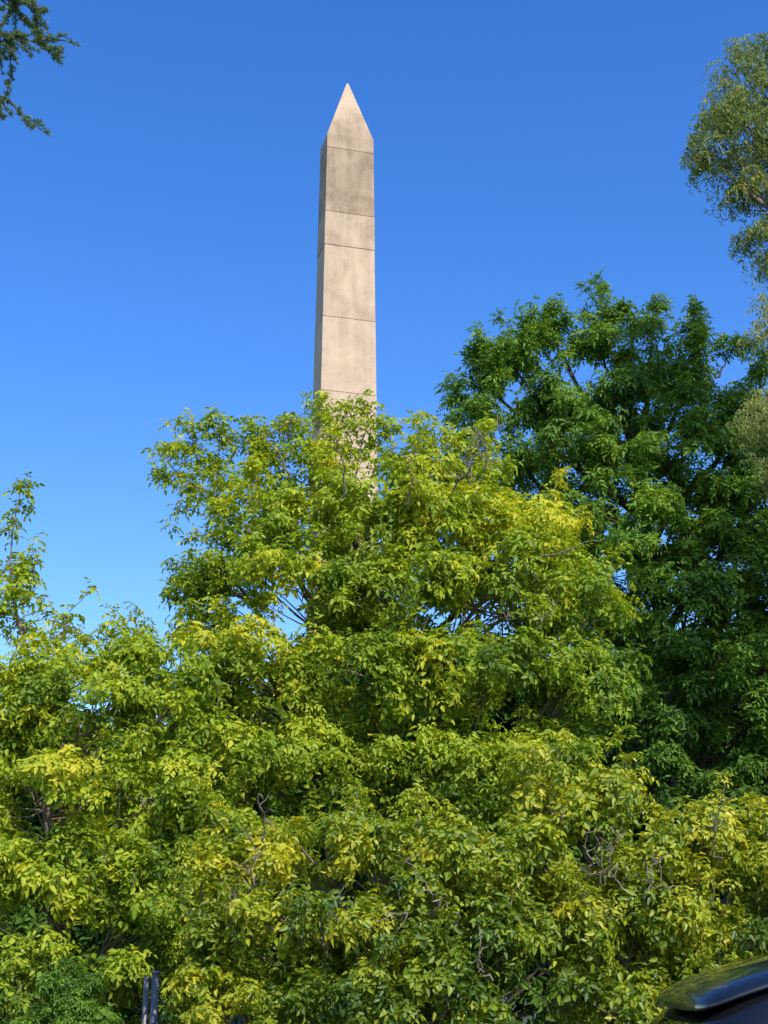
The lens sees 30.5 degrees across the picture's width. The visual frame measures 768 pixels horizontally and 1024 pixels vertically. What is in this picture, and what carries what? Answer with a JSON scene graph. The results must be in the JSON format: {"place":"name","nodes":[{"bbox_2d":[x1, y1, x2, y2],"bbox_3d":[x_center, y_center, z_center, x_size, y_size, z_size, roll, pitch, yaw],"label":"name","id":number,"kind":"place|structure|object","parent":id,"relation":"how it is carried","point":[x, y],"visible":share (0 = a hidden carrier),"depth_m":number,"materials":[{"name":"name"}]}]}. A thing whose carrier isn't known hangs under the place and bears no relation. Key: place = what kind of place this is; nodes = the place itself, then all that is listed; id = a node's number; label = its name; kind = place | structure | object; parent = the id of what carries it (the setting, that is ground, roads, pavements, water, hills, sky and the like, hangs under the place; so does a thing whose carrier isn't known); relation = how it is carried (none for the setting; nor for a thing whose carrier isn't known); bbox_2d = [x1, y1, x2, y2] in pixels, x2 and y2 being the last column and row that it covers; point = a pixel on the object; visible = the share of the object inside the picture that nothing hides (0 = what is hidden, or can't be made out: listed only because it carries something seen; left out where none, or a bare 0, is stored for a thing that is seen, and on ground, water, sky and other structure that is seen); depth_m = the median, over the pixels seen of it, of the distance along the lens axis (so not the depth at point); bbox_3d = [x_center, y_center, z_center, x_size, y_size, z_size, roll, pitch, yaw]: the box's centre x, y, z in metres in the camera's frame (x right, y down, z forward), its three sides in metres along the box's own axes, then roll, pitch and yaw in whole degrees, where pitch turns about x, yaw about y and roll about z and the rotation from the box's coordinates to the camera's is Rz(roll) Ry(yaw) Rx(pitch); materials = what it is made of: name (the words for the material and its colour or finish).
{"place":"outdoors","nodes":[
{"label":"outdoors","id":0,"kind":"place"},
{"bbox_2d":[0,0,767,730],"label":"sky","id":1,"kind":"structure","parent":0,"point":[158,249],"materials":[{"name":"blue"}]},
{"bbox_2d":[432,995,610,1023],"bbox_3d":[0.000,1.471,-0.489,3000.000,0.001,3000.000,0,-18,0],"label":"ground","id":2,"kind":"structure","parent":0,"point":[524,1018],"depth_m":62.87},
{"bbox_2d":[0,0,80,136],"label":"cedar tree","id":3,"kind":"object","parent":2,"relation":"on","point":[16,36],"visible":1,"depth_m":9.65,"materials":[{"name":"green plant"}]},
{"bbox_2d":[2,956,124,1023],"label":"shrub","id":4,"kind":"object","parent":2,"relation":"on","point":[67,999],"visible":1,"depth_m":10.85,"materials":[{"name":"green plant"}]},
{"bbox_2d":[142,971,159,1023],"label":"metal post","id":5,"kind":"object","parent":2,"relation":"on","point":[154,998],"visible":1,"depth_m":12.56,"materials":[{"name":"grey metal"}]},
{"bbox_2d":[0,470,306,1023],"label":"boxelder tree","id":6,"kind":"object","parent":2,"relation":"on","point":[34,688],"visible":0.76,"depth_m":14.22,"materials":[{"name":"green plant"}]},
{"bbox_2d":[229,1015,242,1023],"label":"metal post","id":7,"kind":"object","parent":2,"relation":"on","point":[238,1022],"visible":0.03,"depth_m":12.50,"materials":[{"name":"grey metal"}]},
{"bbox_2d":[306,83,377,664],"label":"stone obelisk","id":8,"kind":"object","parent":2,"relation":"on","point":[345,349],"visible":0.3,"depth_m":44.17,"materials":[{"name":"stone"}]},
{"bbox_2d":[152,781,554,1023],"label":"boxelder tree","id":9,"kind":"object","parent":2,"relation":"on","point":[379,982],"visible":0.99,"depth_m":11.67,"materials":[{"name":"green plant"}]},
{"bbox_2d":[113,389,652,963],"bbox_3d":[0.033,2.597,17.587,6.771,9.489,3.844,0,-18,0],"label":"boxelder tree","id":10,"kind":"object","parent":2,"relation":"on","point":[413,517],"visible":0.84,"depth_m":17.25,"materials":[{"name":"green plant"}]},
{"bbox_2d":[0,794,765,1023],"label":"hedge","id":11,"kind":"object","parent":2,"relation":"on","point":[30,916],"visible":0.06,"depth_m":19.58,"materials":[{"name":"green plant"}]},
{"bbox_2d":[0,603,767,1023],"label":"distant trees","id":12,"kind":"object","parent":2,"relation":"on","point":[504,713],"visible":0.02,"depth_m":30.30,"materials":[{"name":"green plant"}]},
{"bbox_2d":[434,267,767,915],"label":"ash tree","id":13,"kind":"object","parent":2,"relation":"on","point":[599,450],"visible":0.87,"depth_m":25.08,"materials":[{"name":"green plant"}]},
{"bbox_2d":[472,728,767,1023],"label":"boxelder tree","id":14,"kind":"object","parent":2,"relation":"on","point":[687,936],"visible":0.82,"depth_m":12.29,"materials":[{"name":"green plant"}]},
{"bbox_2d":[678,32,767,503],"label":"eucalyptus tree","id":15,"kind":"object","parent":2,"relation":"on","point":[728,118],"visible":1,"depth_m":23.88,"materials":[{"name":"green plant"}]},
{"label":"road","id":16,"kind":"structure","parent":0,"visible":0},
{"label":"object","id":17,"kind":"object","parent":16,"relation":"on","visible":0},
{"bbox_2d":[649,989,767,1023],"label":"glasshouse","id":18,"kind":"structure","parent":17,"relation":"on","point":[751,1009],"depth_m":5.87,"materials":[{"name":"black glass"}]},
{"bbox_2d":[655,953,767,1010],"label":"roof","id":19,"kind":"structure","parent":18,"relation":"on","point":[714,987],"depth_m":6.06,"materials":[{"name":"black paint"}]}
]}

